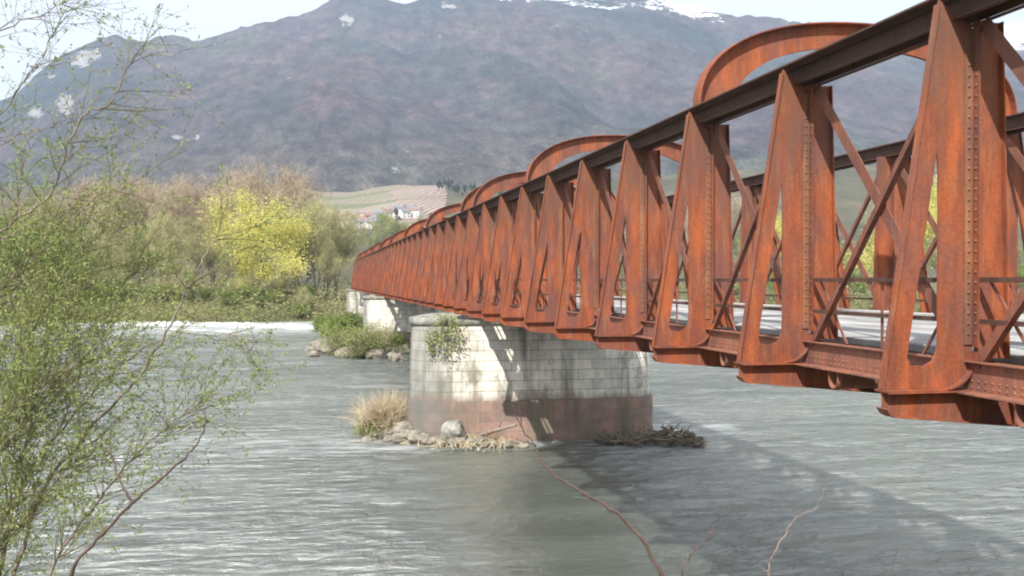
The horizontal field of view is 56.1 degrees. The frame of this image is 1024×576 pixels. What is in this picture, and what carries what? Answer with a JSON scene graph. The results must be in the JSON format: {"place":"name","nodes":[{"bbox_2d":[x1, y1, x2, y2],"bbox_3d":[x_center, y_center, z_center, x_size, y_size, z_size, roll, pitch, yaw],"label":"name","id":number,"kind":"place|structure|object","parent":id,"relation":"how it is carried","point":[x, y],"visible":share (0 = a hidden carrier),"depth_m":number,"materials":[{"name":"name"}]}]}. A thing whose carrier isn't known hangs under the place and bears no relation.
{"place":"outdoors","nodes":[
{"label":"outdoors","id":0,"kind":"place"},
{"bbox_2d":[398,433,518,447],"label":"gravel bank","id":1,"kind":"structure","parent":0,"point":[515,443],"depth_m":42.06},
{"bbox_2d":[330,386,409,431],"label":"dry grass","id":2,"kind":"structure","parent":1,"relation":"on","point":[393,410],"depth_m":43.93,"materials":[{"name":"plant"}]},
{"bbox_2d":[391,433,406,442],"bbox_3d":[-4.984,6.685,42.731,0.817,0.478,0.711,0,0,-13],"label":"boulder","id":3,"kind":"object","parent":1,"relation":"on","point":[397,438],"visible":0.85,"depth_m":42.47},
{"bbox_2d":[392,421,409,433],"bbox_3d":[-4.853,6.322,43.263,1.074,0.707,1.182,0,0,4],"label":"boulder","id":4,"kind":"object","parent":1,"relation":"on","point":[397,427],"visible":0.61,"depth_m":42.88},
{"bbox_2d":[400,426,414,438],"bbox_3d":[-4.573,6.517,42.948,0.836,0.684,1.098,0,0,12],"label":"boulder","id":5,"kind":"object","parent":1,"relation":"on","point":[406,430],"visible":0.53,"depth_m":42.58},
{"bbox_2d":[407,430,424,442],"bbox_3d":[-4.214,6.536,42.354,0.826,0.603,0.853,0,1,-18],"label":"boulder","id":6,"kind":"object","parent":1,"relation":"on","point":[411,435],"visible":0.79,"depth_m":42.05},
{"bbox_2d":[415,433,429,444],"bbox_3d":[-3.837,6.611,41.942,0.790,0.553,0.740,0,1,26],"label":"boulder","id":7,"kind":"object","parent":1,"relation":"on","point":[422,438],"visible":0.88,"depth_m":41.72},
{"bbox_2d":[441,419,466,444],"bbox_3d":[-2.522,6.226,41.526,1.144,1.086,1.064,0,0,7],"label":"boulder","id":8,"kind":"object","parent":1,"relation":"on","point":[451,429],"visible":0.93,"depth_m":41.22,"materials":[{"name":"stone"}]},
{"bbox_2d":[408,432,529,453],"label":"dry grass","id":9,"kind":"structure","parent":1,"relation":"on","point":[487,442],"depth_m":40.83,"materials":[{"name":"plant"}]},
{"bbox_2d":[475,437,488,447],"bbox_3d":[-1.307,6.663,41.398,0.672,0.491,0.760,0,1,-43],"label":"boulder","id":10,"kind":"object","parent":1,"relation":"on","point":[481,438],"visible":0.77,"depth_m":41.15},
{"bbox_2d":[478,416,516,436],"bbox_3d":[-0.844,6.187,41.973,2.776,1.336,0.222,0,1,41],"label":"driftwood log","id":11,"kind":"object","parent":1,"relation":"on","point":[490,431],"visible":0.81,"depth_m":41.66,"materials":[{"name":"wood"}]},
{"bbox_2d":[0,314,1023,575],"bbox_3d":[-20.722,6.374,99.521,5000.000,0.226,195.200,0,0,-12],"label":"water","id":12,"kind":"structure","parent":0,"point":[306,486],"depth_m":33.03,"materials":[{"name":"liquid"}]},
{"bbox_2d":[78,320,327,331],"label":"white water","id":13,"kind":"structure","parent":12,"relation":"on","point":[291,326],"depth_m":149.91,"materials":[{"name":"liquid"}]},
{"bbox_2d":[308,317,329,337],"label":"green shrub","id":14,"kind":"object","parent":12,"relation":"on","point":[315,325],"visible":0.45,"depth_m":118.23,"materials":[{"name":"green plant"}]},
{"bbox_2d":[310,318,369,355],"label":"riverside shrub","id":15,"kind":"object","parent":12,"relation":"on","point":[341,345],"visible":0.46,"depth_m":91.66,"materials":[{"name":"green plant"}]},
{"bbox_2d":[334,346,355,357],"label":"boulder","id":16,"kind":"object","parent":12,"relation":"in","point":[339,352],"visible":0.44,"depth_m":89.22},
{"bbox_2d":[332,320,386,358],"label":"riverside shrub","id":17,"kind":"object","parent":12,"relation":"in","point":[362,348],"visible":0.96,"depth_m":87.77,"materials":[{"name":"green plant"}]},
{"bbox_2d":[348,416,391,438],"bbox_3d":[-6.332,6.216,43.875,2.580,1.172,2.770,0,0,-12],"label":"shrub","id":18,"kind":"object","parent":12,"relation":"on","point":[362,431],"depth_m":43.61,"materials":[{"name":"green plant"}]},
{"bbox_2d":[388,353,403,360],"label":"boulder","id":19,"kind":"object","parent":12,"relation":"in","point":[395,357],"visible":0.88,"depth_m":85.04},
{"bbox_2d":[589,422,710,447],"bbox_3d":[6.101,6.643,42.574,5.373,1.259,2.738,0,0,8],"label":"driftwood","id":20,"kind":"object","parent":12,"relation":"in","point":[666,435],"visible":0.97,"depth_m":42.05,"materials":[{"name":"wood"}]},
{"bbox_2d":[0,0,1023,191],"bbox_3d":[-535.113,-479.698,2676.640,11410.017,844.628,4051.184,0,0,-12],"label":"mountain","id":21,"kind":"structure","parent":0,"point":[349,95],"depth_m":2134.31,"materials":[{"name":"stone"}]},
{"bbox_2d":[0,163,1023,288],"bbox_3d":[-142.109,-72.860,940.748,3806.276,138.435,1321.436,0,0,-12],"label":"foothill","id":22,"kind":"structure","parent":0,"point":[851,193],"depth_m":832.85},
{"bbox_2d":[356,227,381,248],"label":"leafing tree","id":23,"kind":"object","parent":22,"relation":"on","point":[375,237],"visible":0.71,"depth_m":517.32,"materials":[{"name":"green plant"}]},
{"bbox_2d":[368,209,396,239],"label":"leafing tree","id":24,"kind":"object","parent":22,"relation":"on","point":[382,215],"visible":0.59,"depth_m":558.17,"materials":[{"name":"green plant"}]},
{"bbox_2d":[370,216,403,240],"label":"leafing tree","id":25,"kind":"object","parent":22,"relation":"on","point":[394,230],"visible":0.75,"depth_m":538.05,"materials":[{"name":"green plant"}]},
{"bbox_2d":[397,208,410,218],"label":"house","id":26,"kind":"structure","parent":22,"relation":"on","point":[404,213],"depth_m":737.16,"materials":[{"name":"paint"}]},
{"bbox_2d":[410,207,422,217],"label":"house","id":27,"kind":"structure","parent":22,"relation":"on","point":[415,211],"depth_m":741.98,"materials":[{"name":"paint"}]},
{"bbox_2d":[0,288,1023,325],"bbox_3d":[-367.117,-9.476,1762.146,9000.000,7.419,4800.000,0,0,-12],"label":"ground","id":28,"kind":"structure","parent":0,"point":[249,314],"depth_m":166.25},
{"bbox_2d":[0,205,40,296],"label":"green tree","id":29,"kind":"object","parent":28,"relation":"on","point":[4,225],"visible":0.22,"depth_m":166.02,"materials":[{"name":"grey plant"}]},
{"bbox_2d":[0,194,66,287],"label":"bare tree","id":30,"kind":"object","parent":28,"relation":"on","point":[22,204],"visible":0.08,"depth_m":232.14,"materials":[{"name":"brown plant"}]},
{"bbox_2d":[1,220,85,292],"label":"green tree","id":31,"kind":"object","parent":28,"relation":"on","point":[34,234],"visible":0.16,"depth_m":166.72,"materials":[{"name":"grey plant"}]},
{"bbox_2d":[32,190,81,242],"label":"bare tree","id":32,"kind":"object","parent":28,"relation":"on","point":[62,214],"visible":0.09,"depth_m":237.49,"materials":[{"name":"brown plant"}]},
{"bbox_2d":[0,178,119,247],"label":"bare tree","id":33,"kind":"object","parent":28,"relation":"on","point":[68,214],"visible":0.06,"depth_m":231.72,"materials":[{"name":"brown plant"}]},
{"bbox_2d":[26,233,106,288],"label":"green tree","id":34,"kind":"object","parent":28,"relation":"on","point":[74,242],"visible":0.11,"depth_m":171.78,"materials":[{"name":"green plant"}]},
{"bbox_2d":[45,170,141,276],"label":"bare tree","id":35,"kind":"object","parent":28,"relation":"on","point":[76,195],"visible":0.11,"depth_m":233.12,"materials":[{"name":"brown plant"}]},
{"bbox_2d":[66,212,128,283],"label":"budding tree","id":36,"kind":"object","parent":28,"relation":"on","point":[100,239],"visible":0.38,"depth_m":188.57,"materials":[{"name":"green plant"}]},
{"bbox_2d":[104,267,128,287],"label":"budding tree","id":37,"kind":"object","parent":28,"relation":"on","point":[118,279],"visible":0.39,"depth_m":168.41,"materials":[{"name":"green plant"}]},
{"bbox_2d":[0,0,234,247],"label":"willow shrub","id":38,"kind":"object","parent":28,"relation":"on","point":[56,59],"visible":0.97,"depth_m":5.99,"materials":[{"name":"green plant"}]},
{"bbox_2d":[105,252,145,285],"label":"budding tree","id":39,"kind":"object","parent":28,"relation":"on","point":[125,258],"visible":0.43,"depth_m":181.38,"materials":[{"name":"green plant"}]},
{"bbox_2d":[82,165,180,284],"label":"bare tree","id":40,"kind":"object","parent":28,"relation":"on","point":[128,190],"visible":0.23,"depth_m":222.60,"materials":[{"name":"brown plant"}]},
{"bbox_2d":[105,223,159,289],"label":"budding tree","id":41,"kind":"object","parent":28,"relation":"on","point":[131,239],"visible":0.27,"depth_m":185.39,"materials":[{"name":"green plant"}]},
{"bbox_2d":[68,412,208,575],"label":"bare shoot","id":42,"kind":"object","parent":28,"relation":"on","point":[92,545],"visible":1,"depth_m":4.59,"materials":[{"name":"brown plant"}]},
{"bbox_2d":[80,180,208,293],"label":"bare tree","id":43,"kind":"object","parent":28,"relation":"on","point":[126,210],"visible":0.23,"depth_m":197.62,"materials":[{"name":"brown plant"}]},
{"bbox_2d":[122,209,179,298],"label":"budding tree","id":44,"kind":"object","parent":28,"relation":"on","point":[159,226],"visible":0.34,"depth_m":187.00,"materials":[{"name":"green plant"}]},
{"bbox_2d":[144,285,166,301],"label":"green shrub","id":45,"kind":"object","parent":28,"relation":"on","point":[154,292],"visible":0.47,"depth_m":166.78,"materials":[{"name":"green plant"}]},
{"bbox_2d":[0,106,317,575],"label":"willow shrub","id":46,"kind":"object","parent":28,"relation":"on","point":[23,395],"visible":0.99,"depth_m":5.40,"materials":[{"name":"green plant"}]},
{"bbox_2d":[114,165,208,288],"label":"bare tree","id":47,"kind":"object","parent":28,"relation":"on","point":[200,180],"visible":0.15,"depth_m":231.62,"materials":[{"name":"brown plant"}]},
{"bbox_2d":[156,284,177,300],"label":"green shrub","id":48,"kind":"object","parent":28,"relation":"on","point":[172,292],"visible":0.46,"depth_m":169.72,"materials":[{"name":"green plant"}]},
{"bbox_2d":[146,242,188,284],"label":"budding tree","id":49,"kind":"object","parent":28,"relation":"on","point":[169,265],"visible":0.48,"depth_m":182.02,"materials":[{"name":"green plant"}]},
{"bbox_2d":[152,210,214,298],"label":"budding tree","id":50,"kind":"object","parent":28,"relation":"on","point":[192,247],"visible":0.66,"depth_m":187.22,"materials":[{"name":"green plant"}]},
{"bbox_2d":[173,266,198,300],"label":"budding tree","id":51,"kind":"object","parent":28,"relation":"on","point":[186,281],"visible":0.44,"depth_m":165.97,"materials":[{"name":"green plant"}]},
{"bbox_2d":[133,166,245,283],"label":"bare tree","id":52,"kind":"object","parent":28,"relation":"on","point":[177,189],"visible":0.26,"depth_m":226.37,"materials":[{"name":"brown plant"}]},
{"bbox_2d":[146,177,241,277],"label":"bare tree","id":53,"kind":"object","parent":28,"relation":"on","point":[176,204],"visible":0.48,"depth_m":197.50,"materials":[{"name":"brown plant"}]},
{"bbox_2d":[191,279,204,300],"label":"budding tree","id":54,"kind":"object","parent":28,"relation":"on","point":[197,287],"visible":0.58,"depth_m":166.70,"materials":[{"name":"green plant"}]},
{"bbox_2d":[196,284,212,300],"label":"green shrub","id":55,"kind":"object","parent":28,"relation":"on","point":[205,295],"visible":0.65,"depth_m":172.32,"materials":[{"name":"green plant"}]},
{"bbox_2d":[210,274,227,290],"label":"budding tree","id":56,"kind":"object","parent":28,"relation":"on","point":[220,286],"visible":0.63,"depth_m":175.47,"materials":[{"name":"green plant"}]},
{"bbox_2d":[202,220,246,297],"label":"budding tree","id":57,"kind":"object","parent":28,"relation":"on","point":[212,260],"visible":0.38,"depth_m":191.36,"materials":[{"name":"green plant"}]},
{"bbox_2d":[182,162,269,291],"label":"bare tree","id":58,"kind":"object","parent":28,"relation":"on","point":[197,194],"visible":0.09,"depth_m":234.18,"materials":[{"name":"brown plant"}]},
{"bbox_2d":[218,287,234,303],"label":"green shrub","id":59,"kind":"object","parent":28,"relation":"on","point":[225,294],"visible":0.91,"depth_m":166.06,"materials":[{"name":"green plant"}]},
{"bbox_2d":[214,242,248,282],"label":"budding tree","id":60,"kind":"object","parent":28,"relation":"on","point":[227,267],"visible":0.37,"depth_m":185.64,"materials":[{"name":"green plant"}]},
{"bbox_2d":[222,279,240,293],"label":"budding tree","id":61,"kind":"object","parent":28,"relation":"on","point":[233,287],"visible":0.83,"depth_m":167.46,"materials":[{"name":"green plant"}]},
{"bbox_2d":[227,294,243,307],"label":"green shrub","id":62,"kind":"object","parent":28,"relation":"on","point":[235,303],"visible":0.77,"depth_m":166.11,"materials":[{"name":"green plant"}]},
{"bbox_2d":[206,164,273,282],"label":"bare tree","id":63,"kind":"object","parent":28,"relation":"on","point":[250,192],"visible":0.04,"depth_m":227.64,"materials":[{"name":"brown plant"}]},
{"bbox_2d":[235,284,254,302],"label":"green shrub","id":64,"kind":"object","parent":28,"relation":"on","point":[248,288],"visible":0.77,"depth_m":168.25,"materials":[{"name":"green plant"}]},
{"bbox_2d":[238,267,258,287],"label":"budding tree","id":65,"kind":"object","parent":28,"relation":"on","point":[250,281],"visible":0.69,"depth_m":175.23,"materials":[{"name":"green plant"}]},
{"bbox_2d":[228,251,277,289],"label":"willow tree","id":66,"kind":"object","parent":28,"relation":"on","point":[252,268],"visible":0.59,"depth_m":180.68,"materials":[{"name":"yellow plant"}]},
{"bbox_2d":[195,181,321,299],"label":"willow tree","id":67,"kind":"object","parent":28,"relation":"on","point":[289,233],"visible":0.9,"depth_m":176.83,"materials":[{"name":"yellow plant"}]},
{"bbox_2d":[253,284,268,299],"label":"green shrub","id":68,"kind":"object","parent":28,"relation":"on","point":[262,292],"visible":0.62,"depth_m":169.58,"materials":[{"name":"green plant"}]},
{"bbox_2d":[262,276,280,299],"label":"budding tree","id":69,"kind":"object","parent":28,"relation":"on","point":[271,283],"visible":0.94,"depth_m":171.41,"materials":[{"name":"green plant"}]},
{"bbox_2d":[266,291,280,302],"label":"green shrub","id":70,"kind":"object","parent":28,"relation":"on","point":[271,295],"visible":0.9,"depth_m":168.89,"materials":[{"name":"green plant"}]},
{"bbox_2d":[216,150,331,293],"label":"bare tree","id":71,"kind":"object","parent":28,"relation":"on","point":[288,187],"visible":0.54,"depth_m":212.58,"materials":[{"name":"grey plant"}]},
{"bbox_2d":[236,167,321,288],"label":"bare tree","id":72,"kind":"object","parent":28,"relation":"on","point":[286,199],"visible":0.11,"depth_m":227.51,"materials":[{"name":"brown plant"}]},
{"bbox_2d":[277,267,297,297],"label":"budding tree","id":73,"kind":"object","parent":28,"relation":"on","point":[282,278],"visible":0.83,"depth_m":175.92,"materials":[{"name":"green plant"}]},
{"bbox_2d":[265,195,333,294],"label":"budding tree","id":74,"kind":"object","parent":28,"relation":"on","point":[320,201],"visible":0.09,"depth_m":202.41,"materials":[{"name":"grey plant"}]},
{"bbox_2d":[290,303,309,318],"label":"green shrub","id":75,"kind":"object","parent":28,"relation":"on","point":[302,311],"visible":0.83,"depth_m":166.68,"materials":[{"name":"green plant"}]},
{"bbox_2d":[294,286,315,315],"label":"budding tree","id":76,"kind":"object","parent":28,"relation":"on","point":[303,298],"visible":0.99,"depth_m":167.15,"materials":[{"name":"green plant"}]},
{"bbox_2d":[291,282,319,299],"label":"green shrub","id":77,"kind":"object","parent":28,"relation":"on","point":[310,289],"visible":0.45,"depth_m":175.32,"materials":[{"name":"green plant"}]},
{"bbox_2d":[279,206,340,290],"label":"budding tree","id":78,"kind":"object","parent":28,"relation":"on","point":[292,220],"visible":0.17,"depth_m":189.73,"materials":[{"name":"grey plant"}]},
{"bbox_2d":[278,194,350,297],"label":"budding tree","id":79,"kind":"object","parent":28,"relation":"on","point":[323,235],"visible":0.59,"depth_m":185.28,"materials":[{"name":"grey plant"}]},
{"bbox_2d":[310,236,352,297],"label":"budding tree","id":80,"kind":"object","parent":28,"relation":"on","point":[325,266],"visible":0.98,"depth_m":182.68,"materials":[{"name":"green plant"}]},
{"bbox_2d":[302,202,369,297],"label":"budding tree","id":81,"kind":"object","parent":28,"relation":"on","point":[354,232],"visible":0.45,"depth_m":193.73,"materials":[{"name":"grey plant"}]},
{"bbox_2d":[323,211,364,295],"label":"budding tree","id":82,"kind":"object","parent":28,"relation":"on","point":[335,286],"visible":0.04,"depth_m":200.39,"materials":[{"name":"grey plant"}]},
{"bbox_2d":[363,294,453,348],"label":"stone pier","id":83,"kind":"structure","parent":28,"relation":"on","point":[388,312],"depth_m":99.05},
{"bbox_2d":[0,263,1020,323],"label":"bushes","id":84,"kind":"object","parent":28,"relation":"on","point":[291,297],"visible":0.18,"depth_m":167.44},
{"bbox_2d":[406,313,652,440],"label":"stone pier","id":85,"kind":"structure","parent":28,"relation":"on","point":[567,389],"depth_m":43.01,"materials":[{"name":"stone"}]},
{"bbox_2d":[422,330,440,354],"bbox_3d":[-3.509,2.398,42.126,0.920,1.133,0.556,0,0,-12],"label":"wall plant","id":86,"kind":"object","parent":85,"relation":"attached to","point":[431,349],"depth_m":42.12,"materials":[{"name":"green plant"}]},
{"bbox_2d":[428,306,465,357],"bbox_3d":[-2.861,1.894,41.973,1.663,2.336,1.259,0,0,9],"label":"wall plant","id":87,"kind":"object","parent":85,"relation":"attached to","point":[445,332],"depth_m":41.94,"materials":[{"name":"green plant"}]},
{"bbox_2d":[351,0,1023,428],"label":"truss bridge","id":88,"kind":"structure","parent":85,"relation":"on","point":[953,350],"depth_m":16.05,"materials":[{"name":"metal"}]},
{"bbox_2d":[511,392,664,575],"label":"bare shoot","id":89,"kind":"object","parent":28,"relation":"on","point":[643,540],"visible":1,"depth_m":4.00,"materials":[{"name":"brown plant"}]},
{"bbox_2d":[680,505,721,575],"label":"bare shoot","id":90,"kind":"object","parent":28,"relation":"on","point":[681,573],"visible":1,"depth_m":4.00,"materials":[{"name":"brown plant"}]},
{"bbox_2d":[731,193,741,253],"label":"bare tree","id":91,"kind":"object","parent":28,"relation":"on","point":[736,215],"visible":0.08,"depth_m":272.11,"materials":[{"name":"grey plant"}]},
{"bbox_2d":[732,233,740,261],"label":"budding tree","id":92,"kind":"object","parent":28,"relation":"on","point":[736,248],"visible":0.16,"depth_m":274.16,"materials":[{"name":"green plant"}]},
{"bbox_2d":[734,209,844,273],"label":"willow tree","id":93,"kind":"object","parent":28,"relation":"on","point":[777,224],"visible":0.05,"depth_m":238.22,"materials":[{"name":"yellow plant"}]},
{"bbox_2d":[759,477,828,575],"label":"bare shoot","id":94,"kind":"object","parent":28,"relation":"on","point":[768,571],"visible":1,"depth_m":3.90,"materials":[{"name":"brown plant"}]},
{"bbox_2d":[847,269,869,295],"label":"green tree","id":95,"kind":"object","parent":28,"relation":"on","point":[858,285],"visible":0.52,"depth_m":203.34,"materials":[{"name":"green plant"}]},
{"bbox_2d":[857,208,874,264],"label":"budding tree","id":96,"kind":"object","parent":28,"relation":"on","point":[869,245],"visible":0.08,"depth_m":255.81,"materials":[{"name":"grey plant"}]},
{"bbox_2d":[841,169,936,295],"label":"willow tree","id":97,"kind":"object","parent":28,"relation":"on","point":[928,233],"visible":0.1,"depth_m":224.33,"materials":[{"name":"yellow plant"}]},
{"bbox_2d":[923,235,936,269],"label":"budding tree","id":98,"kind":"object","parent":28,"relation":"on","point":[932,258],"visible":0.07,"depth_m":247.62,"materials":[{"name":"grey plant"}]},
{"bbox_2d":[1018,262,1023,287],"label":"green tree","id":99,"kind":"object","parent":28,"relation":"on","point":[1020,272],"visible":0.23,"depth_m":206.84,"materials":[{"name":"green plant"}]},
{"bbox_2d":[0,0,1023,99],"label":"sky","id":100,"kind":"structure","parent":0,"point":[210,18],"materials":[{"name":"white"}]},
{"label":"gravel bank","id":101,"kind":"structure","parent":0,"visible":0},
{"bbox_2d":[320,344,337,353],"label":"boulder","id":102,"kind":"object","parent":101,"relation":"on","point":[326,349],"visible":0.45,"depth_m":93.11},
{"bbox_2d":[317,313,350,337],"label":"green shrub","id":103,"kind":"object","parent":101,"relation":"on","point":[341,319],"visible":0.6,"depth_m":108.76,"materials":[{"name":"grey plant"}]},
{"bbox_2d":[310,314,360,353],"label":"riverside shrub","id":104,"kind":"object","parent":101,"relation":"on","point":[329,331],"visible":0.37,"depth_m":93.76,"materials":[{"name":"green plant"}]},
{"bbox_2d":[340,309,362,334],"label":"green shrub","id":105,"kind":"object","parent":101,"relation":"on","point":[351,314],"visible":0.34,"depth_m":114.69,"materials":[{"name":"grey plant"}]},
{"bbox_2d":[345,289,372,317],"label":"bridge abutment","id":106,"kind":"object","parent":101,"relation":"on","point":[355,300],"visible":0.25,"depth_m":153.76,"materials":[{"name":"concrete"}]},
{"bbox_2d":[335,319,393,356],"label":"riverside shrub","id":107,"kind":"object","parent":101,"relation":"on","point":[376,342],"visible":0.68,"depth_m":88.64,"materials":[{"name":"green plant"}]},
{"bbox_2d":[365,349,385,358],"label":"boulder","id":108,"kind":"object","parent":101,"relation":"on","point":[379,354],"visible":0.73,"depth_m":87.59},
{"bbox_2d":[358,317,409,353],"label":"riverside shrub","id":109,"kind":"object","parent":101,"relation":"on","point":[389,345],"visible":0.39,"depth_m":91.68,"materials":[{"name":"green plant"}]},
{"bbox_2d":[388,332,409,353],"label":"green shrub","id":110,"kind":"object","parent":101,"relation":"on","point":[401,339],"visible":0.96,"depth_m":91.67,"materials":[{"name":"green plant"}]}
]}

